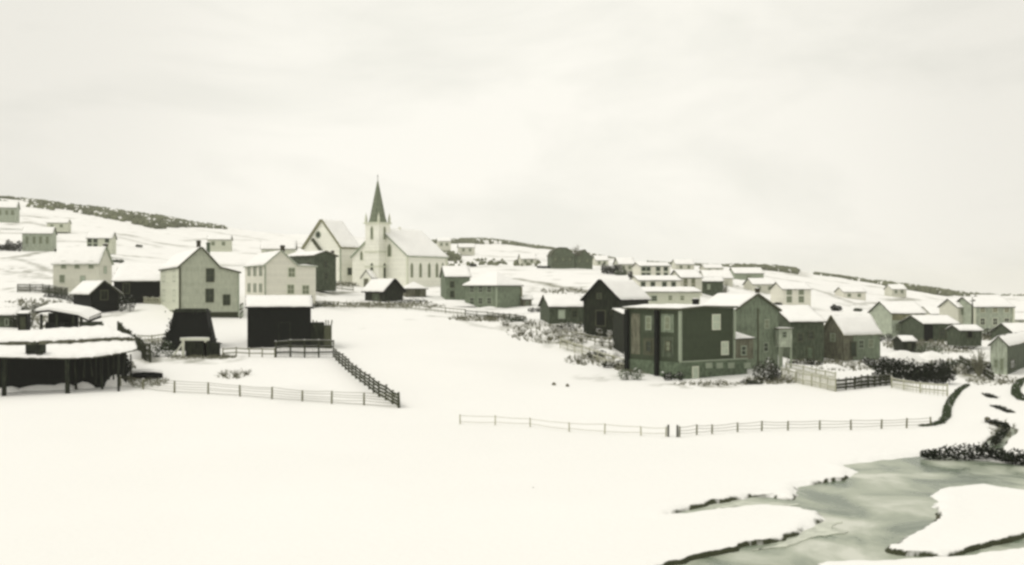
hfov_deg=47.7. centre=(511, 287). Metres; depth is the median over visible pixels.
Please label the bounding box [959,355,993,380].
field fence
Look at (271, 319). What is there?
shed
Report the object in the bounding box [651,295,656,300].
window
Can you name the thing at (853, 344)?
door
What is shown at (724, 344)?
window
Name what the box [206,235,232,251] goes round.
wooden house
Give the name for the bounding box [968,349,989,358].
snow bank
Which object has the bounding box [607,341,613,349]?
bare bush
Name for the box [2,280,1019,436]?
dry weeds
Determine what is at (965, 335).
shed
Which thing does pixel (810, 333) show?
window
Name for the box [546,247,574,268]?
wooden house
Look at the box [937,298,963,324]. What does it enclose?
wooden house
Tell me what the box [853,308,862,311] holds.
bush
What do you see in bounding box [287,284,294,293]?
window
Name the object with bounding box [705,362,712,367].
window
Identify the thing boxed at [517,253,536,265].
wooden house
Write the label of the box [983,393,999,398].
brook scrub
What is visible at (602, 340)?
bare bush
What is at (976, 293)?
ridge wood
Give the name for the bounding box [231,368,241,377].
bare bush
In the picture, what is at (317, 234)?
round window
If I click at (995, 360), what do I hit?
window
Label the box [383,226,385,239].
window
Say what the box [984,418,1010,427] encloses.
brook scrub
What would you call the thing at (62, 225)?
wooden house
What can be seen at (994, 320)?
window
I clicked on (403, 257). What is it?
church
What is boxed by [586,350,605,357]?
bush
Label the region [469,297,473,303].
window
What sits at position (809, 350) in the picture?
door
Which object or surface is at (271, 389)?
garden fence
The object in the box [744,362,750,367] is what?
window
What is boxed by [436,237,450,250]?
wooden house
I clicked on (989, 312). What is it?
wooden house
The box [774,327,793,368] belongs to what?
shed
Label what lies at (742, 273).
shed
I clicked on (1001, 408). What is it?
brook scrub
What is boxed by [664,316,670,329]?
window
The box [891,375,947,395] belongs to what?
picket fence
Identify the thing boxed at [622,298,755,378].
wooden house
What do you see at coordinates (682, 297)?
window
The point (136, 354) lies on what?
snow bank
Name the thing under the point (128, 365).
post
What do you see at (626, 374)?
bush
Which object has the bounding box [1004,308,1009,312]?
window
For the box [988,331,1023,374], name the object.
wooden house
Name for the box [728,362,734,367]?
window
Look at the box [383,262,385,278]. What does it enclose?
window
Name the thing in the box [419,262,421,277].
window
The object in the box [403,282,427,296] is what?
shed
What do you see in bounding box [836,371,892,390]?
board fence
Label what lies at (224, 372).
bare bush
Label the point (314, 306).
yard scrub
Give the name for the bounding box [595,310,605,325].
door
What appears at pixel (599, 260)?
wooden house
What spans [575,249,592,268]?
wooden house
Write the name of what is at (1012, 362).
window
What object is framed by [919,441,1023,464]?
bank scrub
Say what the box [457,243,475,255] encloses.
wooden house
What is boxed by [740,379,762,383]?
bush
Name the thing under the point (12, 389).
snow bank
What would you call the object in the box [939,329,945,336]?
window
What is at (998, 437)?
brook scrub
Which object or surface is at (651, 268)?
wooden house
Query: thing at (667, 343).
window
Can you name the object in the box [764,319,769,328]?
window
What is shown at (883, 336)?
bush
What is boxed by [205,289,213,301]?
window
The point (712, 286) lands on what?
shed
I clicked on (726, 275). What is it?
shed
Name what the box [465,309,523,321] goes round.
field fence
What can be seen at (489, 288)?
window
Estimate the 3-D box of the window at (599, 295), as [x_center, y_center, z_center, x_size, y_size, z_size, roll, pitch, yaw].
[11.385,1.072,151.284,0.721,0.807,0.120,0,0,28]
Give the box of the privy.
[16,310,31,329]
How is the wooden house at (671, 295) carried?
on the snowy ground
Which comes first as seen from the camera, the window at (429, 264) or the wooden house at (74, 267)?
the wooden house at (74, 267)
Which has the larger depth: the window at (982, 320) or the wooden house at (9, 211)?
the wooden house at (9, 211)
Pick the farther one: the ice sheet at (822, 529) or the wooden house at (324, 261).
the wooden house at (324, 261)
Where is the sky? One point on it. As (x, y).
(867, 139)
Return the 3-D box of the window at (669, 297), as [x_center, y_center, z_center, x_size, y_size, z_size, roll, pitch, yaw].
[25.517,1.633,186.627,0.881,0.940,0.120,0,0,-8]
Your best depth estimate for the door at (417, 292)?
214.51 m
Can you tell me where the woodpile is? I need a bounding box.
[79,320,103,326]
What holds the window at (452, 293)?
in the wooden house at (454, 279)
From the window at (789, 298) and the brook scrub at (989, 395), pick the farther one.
the window at (789, 298)
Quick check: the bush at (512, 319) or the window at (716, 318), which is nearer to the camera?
the window at (716, 318)
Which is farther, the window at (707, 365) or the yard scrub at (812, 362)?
the yard scrub at (812, 362)
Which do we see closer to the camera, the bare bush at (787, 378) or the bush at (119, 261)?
the bare bush at (787, 378)
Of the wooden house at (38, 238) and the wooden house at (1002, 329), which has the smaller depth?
the wooden house at (1002, 329)
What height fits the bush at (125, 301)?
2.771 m
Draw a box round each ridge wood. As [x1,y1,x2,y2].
[0,196,226,228]
[431,237,614,257]
[441,249,461,260]
[448,258,540,266]
[646,260,799,274]
[813,272,970,295]
[961,291,1023,295]
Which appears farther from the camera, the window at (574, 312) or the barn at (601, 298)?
the window at (574, 312)
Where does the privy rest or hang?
on the snowy ground
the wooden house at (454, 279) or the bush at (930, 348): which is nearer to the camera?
the bush at (930, 348)
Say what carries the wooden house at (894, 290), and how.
on the snowy ground
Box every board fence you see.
[17,283,67,296]
[143,296,159,304]
[333,345,399,407]
[336,285,353,290]
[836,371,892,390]
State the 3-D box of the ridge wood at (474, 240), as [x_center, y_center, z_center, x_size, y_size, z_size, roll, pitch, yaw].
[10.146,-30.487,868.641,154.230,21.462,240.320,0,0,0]
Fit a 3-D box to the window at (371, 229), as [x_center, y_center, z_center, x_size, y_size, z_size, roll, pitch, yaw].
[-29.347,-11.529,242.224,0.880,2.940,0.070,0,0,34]
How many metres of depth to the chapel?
252.43 m
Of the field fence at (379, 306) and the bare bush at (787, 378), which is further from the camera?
the field fence at (379, 306)
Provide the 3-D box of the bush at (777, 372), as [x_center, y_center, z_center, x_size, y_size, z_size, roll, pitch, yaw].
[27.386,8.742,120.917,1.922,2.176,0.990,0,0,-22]
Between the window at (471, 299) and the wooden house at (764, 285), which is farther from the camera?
the wooden house at (764, 285)
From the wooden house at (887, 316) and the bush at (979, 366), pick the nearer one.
the bush at (979, 366)
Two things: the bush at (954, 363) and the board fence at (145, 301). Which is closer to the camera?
the bush at (954, 363)
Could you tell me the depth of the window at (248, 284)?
191.21 m
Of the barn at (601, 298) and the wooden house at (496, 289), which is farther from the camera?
the wooden house at (496, 289)
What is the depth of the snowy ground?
72.82 m
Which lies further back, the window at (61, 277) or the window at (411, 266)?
the window at (411, 266)
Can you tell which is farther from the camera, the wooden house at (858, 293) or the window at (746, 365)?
the wooden house at (858, 293)
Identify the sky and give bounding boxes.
[0,0,1023,293]
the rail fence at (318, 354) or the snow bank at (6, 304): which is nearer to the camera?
the rail fence at (318, 354)
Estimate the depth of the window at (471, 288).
201.96 m
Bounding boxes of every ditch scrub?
[918,383,969,426]
[1011,377,1023,400]
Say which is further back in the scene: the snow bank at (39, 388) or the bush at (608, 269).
the bush at (608, 269)
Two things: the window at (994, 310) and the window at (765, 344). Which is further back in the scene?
the window at (994, 310)
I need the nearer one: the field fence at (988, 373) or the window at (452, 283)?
the field fence at (988, 373)
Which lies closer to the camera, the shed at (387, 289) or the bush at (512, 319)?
the bush at (512, 319)
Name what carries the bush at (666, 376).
on the snowy ground
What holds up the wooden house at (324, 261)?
on the snowy ground
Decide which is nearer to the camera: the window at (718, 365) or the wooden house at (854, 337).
the window at (718, 365)
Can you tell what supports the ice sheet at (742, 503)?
on the stream water
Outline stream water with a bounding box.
[680,427,1023,564]
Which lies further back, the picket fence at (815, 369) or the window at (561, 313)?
the window at (561, 313)
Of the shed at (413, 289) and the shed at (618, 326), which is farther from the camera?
the shed at (413, 289)
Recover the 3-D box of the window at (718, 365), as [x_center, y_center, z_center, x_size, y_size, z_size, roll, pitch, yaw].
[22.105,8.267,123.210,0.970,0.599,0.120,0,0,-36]
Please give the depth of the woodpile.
143.52 m
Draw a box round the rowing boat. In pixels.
[132,369,162,378]
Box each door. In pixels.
[20,317,25,329]
[100,290,108,299]
[123,283,129,293]
[278,322,289,342]
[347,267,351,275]
[363,278,368,286]
[372,293,379,300]
[415,290,419,296]
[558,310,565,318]
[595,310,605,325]
[692,366,698,378]
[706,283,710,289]
[806,347,813,358]
[850,341,856,356]
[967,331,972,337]
[999,358,1003,370]
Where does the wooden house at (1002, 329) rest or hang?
on the snowy ground
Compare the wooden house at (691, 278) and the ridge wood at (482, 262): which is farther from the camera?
the ridge wood at (482, 262)
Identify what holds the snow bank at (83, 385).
on the snowy ground
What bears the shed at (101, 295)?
on the snowy ground
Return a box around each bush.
[0,244,7,250]
[5,239,21,251]
[9,313,34,327]
[21,303,47,313]
[113,259,123,262]
[116,295,135,311]
[148,340,174,356]
[219,369,228,376]
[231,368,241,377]
[505,316,527,321]
[517,324,527,334]
[527,307,539,312]
[550,323,574,330]
[574,356,581,362]
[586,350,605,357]
[599,337,606,345]
[600,360,622,367]
[601,263,621,273]
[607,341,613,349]
[614,269,626,274]
[617,368,644,379]
[661,371,684,380]
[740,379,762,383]
[752,357,776,381]
[768,361,782,378]
[783,373,791,382]
[830,304,842,310]
[848,360,859,368]
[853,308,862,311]
[880,333,892,340]
[914,342,942,352]
[947,359,960,366]
[962,362,977,373]
[983,362,991,373]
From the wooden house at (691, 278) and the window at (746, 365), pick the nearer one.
the window at (746, 365)
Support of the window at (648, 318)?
in the wooden house at (694, 339)
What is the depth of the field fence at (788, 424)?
80.55 m
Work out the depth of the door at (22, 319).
145.71 m
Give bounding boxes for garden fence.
[117,321,151,361]
[120,375,397,407]
[137,333,165,341]
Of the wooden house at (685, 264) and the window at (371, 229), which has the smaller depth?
the window at (371, 229)
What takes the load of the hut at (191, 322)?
on the snowy ground
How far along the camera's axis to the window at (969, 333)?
178.18 m
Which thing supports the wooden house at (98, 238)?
on the snowy ground
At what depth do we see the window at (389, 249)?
242.66 m
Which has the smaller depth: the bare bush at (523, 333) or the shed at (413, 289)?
the bare bush at (523, 333)
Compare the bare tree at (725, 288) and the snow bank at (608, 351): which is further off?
the bare tree at (725, 288)
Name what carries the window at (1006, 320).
in the wooden house at (989, 312)
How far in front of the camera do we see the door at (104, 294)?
166.21 m
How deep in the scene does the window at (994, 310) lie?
210.52 m
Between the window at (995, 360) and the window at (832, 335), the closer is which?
the window at (995, 360)
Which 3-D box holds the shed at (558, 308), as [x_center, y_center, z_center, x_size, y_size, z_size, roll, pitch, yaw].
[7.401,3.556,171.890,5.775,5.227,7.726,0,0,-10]
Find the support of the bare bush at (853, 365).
on the snowy ground
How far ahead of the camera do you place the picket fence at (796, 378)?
115.13 m
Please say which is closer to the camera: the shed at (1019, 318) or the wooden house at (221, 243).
the shed at (1019, 318)
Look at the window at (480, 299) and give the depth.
200.49 m
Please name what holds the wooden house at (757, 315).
on the snowy ground
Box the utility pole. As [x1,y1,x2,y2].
[971,297,972,323]
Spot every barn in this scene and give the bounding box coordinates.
[111,263,164,302]
[580,279,651,338]
[898,315,960,340]
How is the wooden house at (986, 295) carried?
on the snowy ground
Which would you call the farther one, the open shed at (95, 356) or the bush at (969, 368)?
the bush at (969, 368)
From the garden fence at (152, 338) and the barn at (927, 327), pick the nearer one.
the garden fence at (152, 338)
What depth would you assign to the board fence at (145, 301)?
176.74 m
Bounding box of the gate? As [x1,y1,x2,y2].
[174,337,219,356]
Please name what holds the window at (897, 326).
in the wooden house at (887, 316)
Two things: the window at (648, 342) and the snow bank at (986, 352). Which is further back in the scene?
the snow bank at (986, 352)
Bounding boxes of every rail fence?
[222,346,274,357]
[275,339,333,357]
[560,336,623,368]
[561,329,612,344]
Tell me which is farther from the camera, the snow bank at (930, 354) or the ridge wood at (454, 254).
the ridge wood at (454, 254)
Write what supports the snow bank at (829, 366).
on the snowy ground
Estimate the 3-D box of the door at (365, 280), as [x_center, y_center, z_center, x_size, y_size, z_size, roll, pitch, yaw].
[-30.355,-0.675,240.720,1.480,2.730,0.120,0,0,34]
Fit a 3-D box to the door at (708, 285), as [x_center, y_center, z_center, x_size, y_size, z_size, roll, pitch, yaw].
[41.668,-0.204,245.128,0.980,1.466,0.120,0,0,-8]
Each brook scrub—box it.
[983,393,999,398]
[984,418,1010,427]
[989,405,1012,412]
[990,428,1010,445]
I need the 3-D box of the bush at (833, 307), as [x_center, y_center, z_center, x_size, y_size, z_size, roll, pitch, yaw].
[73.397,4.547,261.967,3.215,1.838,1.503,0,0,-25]
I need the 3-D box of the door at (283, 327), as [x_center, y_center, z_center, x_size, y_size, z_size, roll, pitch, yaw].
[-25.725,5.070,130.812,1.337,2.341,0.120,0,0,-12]
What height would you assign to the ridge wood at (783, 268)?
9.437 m
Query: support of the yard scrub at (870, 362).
on the snowy ground
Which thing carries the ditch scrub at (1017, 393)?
on the snowy ground
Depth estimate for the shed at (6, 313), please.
150.26 m
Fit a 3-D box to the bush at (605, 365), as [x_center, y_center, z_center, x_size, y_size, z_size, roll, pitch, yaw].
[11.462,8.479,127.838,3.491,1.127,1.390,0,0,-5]
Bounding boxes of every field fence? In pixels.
[315,300,465,315]
[459,414,666,436]
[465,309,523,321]
[679,416,931,436]
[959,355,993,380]
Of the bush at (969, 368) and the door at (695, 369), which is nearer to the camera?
the door at (695, 369)
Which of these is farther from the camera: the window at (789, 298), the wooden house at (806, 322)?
the window at (789, 298)
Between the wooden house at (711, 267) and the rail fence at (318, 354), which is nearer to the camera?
the rail fence at (318, 354)
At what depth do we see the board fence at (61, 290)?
198.36 m
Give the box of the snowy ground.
[0,198,1023,564]
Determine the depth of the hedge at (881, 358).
149.05 m
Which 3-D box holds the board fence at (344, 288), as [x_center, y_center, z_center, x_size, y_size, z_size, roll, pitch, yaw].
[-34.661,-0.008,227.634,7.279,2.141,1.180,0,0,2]
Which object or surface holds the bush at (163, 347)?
on the snowy ground
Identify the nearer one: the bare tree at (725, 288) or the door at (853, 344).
the door at (853, 344)
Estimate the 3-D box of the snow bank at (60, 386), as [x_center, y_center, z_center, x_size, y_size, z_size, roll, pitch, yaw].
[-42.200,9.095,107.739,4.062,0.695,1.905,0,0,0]
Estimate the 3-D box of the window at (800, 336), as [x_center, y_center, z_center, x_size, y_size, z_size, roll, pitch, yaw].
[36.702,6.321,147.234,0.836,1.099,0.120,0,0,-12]
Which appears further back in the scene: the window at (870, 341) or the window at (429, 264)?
the window at (429, 264)
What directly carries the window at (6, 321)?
in the shed at (6, 313)
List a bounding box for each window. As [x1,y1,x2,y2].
[4,319,8,325]
[25,236,28,243]
[59,275,64,281]
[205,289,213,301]
[206,268,214,281]
[223,294,230,304]
[247,267,250,275]
[247,283,250,291]
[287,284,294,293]
[288,267,295,276]
[302,285,309,294]
[315,231,320,238]
[370,226,373,239]
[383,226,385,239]
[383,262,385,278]
[387,243,391,256]
[410,263,412,277]
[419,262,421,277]
[428,263,430,277]
[435,263,438,277]
[450,281,454,287]
[450,291,454,296]
[469,286,473,292]
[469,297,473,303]
[478,286,482,292]
[478,297,482,303]
[487,286,491,292]
[487,297,491,303]
[572,310,577,317]
[596,293,601,298]
[645,316,651,329]
[645,340,651,351]
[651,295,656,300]
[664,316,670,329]
[665,341,670,351]
[667,295,672,300]
[680,295,684,300]
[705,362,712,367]
[712,314,720,329]
[716,362,722,367]
[721,341,728,354]
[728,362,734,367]
[741,345,746,355]
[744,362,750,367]
[763,342,768,351]
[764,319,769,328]
[782,331,786,337]
[787,296,791,302]
[797,333,803,341]
[799,296,803,302]
[808,331,813,338]
[830,333,835,341]
[858,340,863,348]
[868,339,873,347]
[895,323,900,330]
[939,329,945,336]
[980,308,985,312]
[980,318,985,324]
[992,308,997,312]
[992,318,997,324]
[994,359,997,367]
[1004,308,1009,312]
[1004,318,1009,322]
[1010,358,1014,369]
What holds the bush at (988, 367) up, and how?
on the snowy ground
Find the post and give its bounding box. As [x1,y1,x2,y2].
[127,355,129,377]
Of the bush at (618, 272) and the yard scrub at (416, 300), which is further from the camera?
the bush at (618, 272)
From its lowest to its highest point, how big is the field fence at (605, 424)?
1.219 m
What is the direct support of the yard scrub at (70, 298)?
on the snowy ground
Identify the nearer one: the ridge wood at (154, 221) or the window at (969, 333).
the window at (969, 333)
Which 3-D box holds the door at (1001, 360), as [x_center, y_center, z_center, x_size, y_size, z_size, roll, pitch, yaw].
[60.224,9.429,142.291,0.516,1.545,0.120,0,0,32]
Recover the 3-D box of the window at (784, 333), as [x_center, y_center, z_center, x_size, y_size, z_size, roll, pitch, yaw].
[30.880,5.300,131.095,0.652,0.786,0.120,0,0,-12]
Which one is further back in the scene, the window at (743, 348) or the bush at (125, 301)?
the bush at (125, 301)
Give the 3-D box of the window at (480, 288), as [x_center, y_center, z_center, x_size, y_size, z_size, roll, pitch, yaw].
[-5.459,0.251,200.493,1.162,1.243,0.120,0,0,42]
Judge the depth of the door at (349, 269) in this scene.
252.39 m
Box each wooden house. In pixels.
[0,201,20,222]
[21,227,57,250]
[46,219,71,232]
[51,243,113,291]
[85,232,117,253]
[158,240,240,317]
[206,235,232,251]
[243,245,317,304]
[260,240,296,254]
[288,250,338,290]
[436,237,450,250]
[439,266,471,299]
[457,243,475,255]
[462,271,523,307]
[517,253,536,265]
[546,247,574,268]
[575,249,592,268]
[593,255,608,265]
[613,257,634,274]
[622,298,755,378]
[629,275,682,286]
[631,262,671,274]
[641,286,701,303]
[670,259,694,269]
[670,270,703,295]
[699,264,723,269]
[703,287,781,368]
[742,278,775,293]
[769,282,812,305]
[777,305,826,361]
[824,314,882,360]
[834,287,866,300]
[867,301,927,338]
[883,284,907,296]
[922,306,938,314]
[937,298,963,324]
[956,296,1015,332]
[974,295,999,296]
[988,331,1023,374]
[989,323,1023,339]
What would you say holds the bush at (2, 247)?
on the snowy ground
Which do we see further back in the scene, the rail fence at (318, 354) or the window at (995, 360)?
the window at (995, 360)
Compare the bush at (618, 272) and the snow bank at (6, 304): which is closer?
the snow bank at (6, 304)
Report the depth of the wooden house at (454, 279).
212.51 m
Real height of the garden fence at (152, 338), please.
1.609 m
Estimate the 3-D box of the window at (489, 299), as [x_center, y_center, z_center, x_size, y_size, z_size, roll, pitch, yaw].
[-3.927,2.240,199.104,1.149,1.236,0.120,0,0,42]
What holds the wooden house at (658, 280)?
on the snowy ground
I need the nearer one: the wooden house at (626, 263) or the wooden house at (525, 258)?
the wooden house at (626, 263)
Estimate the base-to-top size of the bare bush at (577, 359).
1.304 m
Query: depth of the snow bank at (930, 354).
164.18 m
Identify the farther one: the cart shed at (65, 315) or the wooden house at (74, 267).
the wooden house at (74, 267)
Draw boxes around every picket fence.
[781,366,835,391]
[785,362,835,378]
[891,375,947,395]
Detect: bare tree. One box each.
[571,246,579,255]
[723,280,729,292]
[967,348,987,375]
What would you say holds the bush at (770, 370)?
on the snowy ground
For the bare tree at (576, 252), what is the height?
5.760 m
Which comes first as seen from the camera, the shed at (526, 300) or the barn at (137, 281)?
the barn at (137, 281)
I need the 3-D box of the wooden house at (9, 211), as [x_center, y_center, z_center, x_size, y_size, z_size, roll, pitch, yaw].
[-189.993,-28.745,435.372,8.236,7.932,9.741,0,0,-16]
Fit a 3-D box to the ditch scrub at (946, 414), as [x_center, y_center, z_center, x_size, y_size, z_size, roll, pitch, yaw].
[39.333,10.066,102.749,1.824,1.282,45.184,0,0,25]
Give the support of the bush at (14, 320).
on the snowy ground
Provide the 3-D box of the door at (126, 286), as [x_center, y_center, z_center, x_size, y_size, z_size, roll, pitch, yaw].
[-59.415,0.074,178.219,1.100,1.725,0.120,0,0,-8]
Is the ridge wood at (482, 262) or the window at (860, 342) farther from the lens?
the ridge wood at (482, 262)
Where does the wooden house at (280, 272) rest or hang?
on the snowy ground
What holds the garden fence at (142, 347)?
on the snowy ground
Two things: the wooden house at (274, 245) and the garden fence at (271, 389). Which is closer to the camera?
the garden fence at (271, 389)
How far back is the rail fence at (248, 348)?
124.70 m
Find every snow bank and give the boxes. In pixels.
[0,302,20,306]
[0,386,21,391]
[19,385,54,390]
[55,383,74,389]
[74,382,94,388]
[104,375,128,386]
[127,350,140,358]
[428,300,473,305]
[480,306,502,308]
[591,348,619,355]
[817,364,846,369]
[886,350,924,360]
[919,351,948,357]
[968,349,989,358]
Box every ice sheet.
[713,501,799,508]
[752,521,847,550]
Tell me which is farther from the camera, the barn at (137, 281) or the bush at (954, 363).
the barn at (137, 281)
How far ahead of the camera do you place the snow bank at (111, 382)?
108.57 m
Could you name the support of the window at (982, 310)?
in the wooden house at (989, 312)
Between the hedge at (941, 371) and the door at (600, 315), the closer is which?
the hedge at (941, 371)
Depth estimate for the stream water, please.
53.52 m
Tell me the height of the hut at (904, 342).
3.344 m
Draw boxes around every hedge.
[871,357,957,383]
[878,356,911,366]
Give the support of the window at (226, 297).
in the wooden house at (198, 276)
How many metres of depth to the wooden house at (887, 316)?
199.85 m
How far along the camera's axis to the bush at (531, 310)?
189.70 m
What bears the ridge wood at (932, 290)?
on the snowy ground
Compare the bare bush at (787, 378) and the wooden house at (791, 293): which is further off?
the wooden house at (791, 293)
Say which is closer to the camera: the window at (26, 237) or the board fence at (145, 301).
the board fence at (145, 301)
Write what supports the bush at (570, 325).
on the snowy ground
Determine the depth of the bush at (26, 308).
164.69 m
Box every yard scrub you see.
[43,293,72,301]
[312,302,334,308]
[382,298,427,305]
[787,358,822,364]
[861,357,881,369]
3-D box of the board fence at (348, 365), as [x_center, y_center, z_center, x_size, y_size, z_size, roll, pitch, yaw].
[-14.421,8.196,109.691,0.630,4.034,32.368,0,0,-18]
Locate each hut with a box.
[158,308,221,350]
[891,335,917,351]
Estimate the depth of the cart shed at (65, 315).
137.57 m
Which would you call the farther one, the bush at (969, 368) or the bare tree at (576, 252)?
the bare tree at (576, 252)
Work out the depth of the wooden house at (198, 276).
153.76 m
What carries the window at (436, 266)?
in the church
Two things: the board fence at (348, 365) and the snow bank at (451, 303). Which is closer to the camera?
the board fence at (348, 365)
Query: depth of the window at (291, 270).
181.65 m
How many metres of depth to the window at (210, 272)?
153.45 m
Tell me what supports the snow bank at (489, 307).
on the snowy ground
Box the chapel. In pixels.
[301,219,359,282]
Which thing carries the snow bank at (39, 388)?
on the snowy ground
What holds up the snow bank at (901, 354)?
on the snowy ground
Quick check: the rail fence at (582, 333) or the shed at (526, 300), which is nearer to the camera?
the rail fence at (582, 333)
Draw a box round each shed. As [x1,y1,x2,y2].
[0,307,23,326]
[0,325,136,395]
[36,302,100,329]
[69,280,122,311]
[240,295,332,347]
[361,278,406,301]
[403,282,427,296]
[521,294,532,305]
[538,294,582,323]
[610,308,623,353]
[699,270,733,286]
[702,277,724,295]
[729,267,764,279]
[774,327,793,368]
[944,324,983,345]
[1015,313,1023,322]
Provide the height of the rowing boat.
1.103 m
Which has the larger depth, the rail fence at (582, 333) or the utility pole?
the utility pole
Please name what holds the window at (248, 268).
in the wooden house at (280, 272)
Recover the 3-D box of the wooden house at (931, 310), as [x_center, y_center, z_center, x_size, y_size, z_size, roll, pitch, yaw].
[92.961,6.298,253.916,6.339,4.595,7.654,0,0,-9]
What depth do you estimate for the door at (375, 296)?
205.79 m
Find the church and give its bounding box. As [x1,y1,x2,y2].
[350,175,448,286]
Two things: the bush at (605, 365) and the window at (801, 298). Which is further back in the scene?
the window at (801, 298)
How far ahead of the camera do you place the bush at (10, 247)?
321.49 m
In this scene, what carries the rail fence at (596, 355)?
on the snowy ground
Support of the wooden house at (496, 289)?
on the snowy ground
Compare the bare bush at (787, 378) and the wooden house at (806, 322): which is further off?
the wooden house at (806, 322)
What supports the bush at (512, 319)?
on the snowy ground

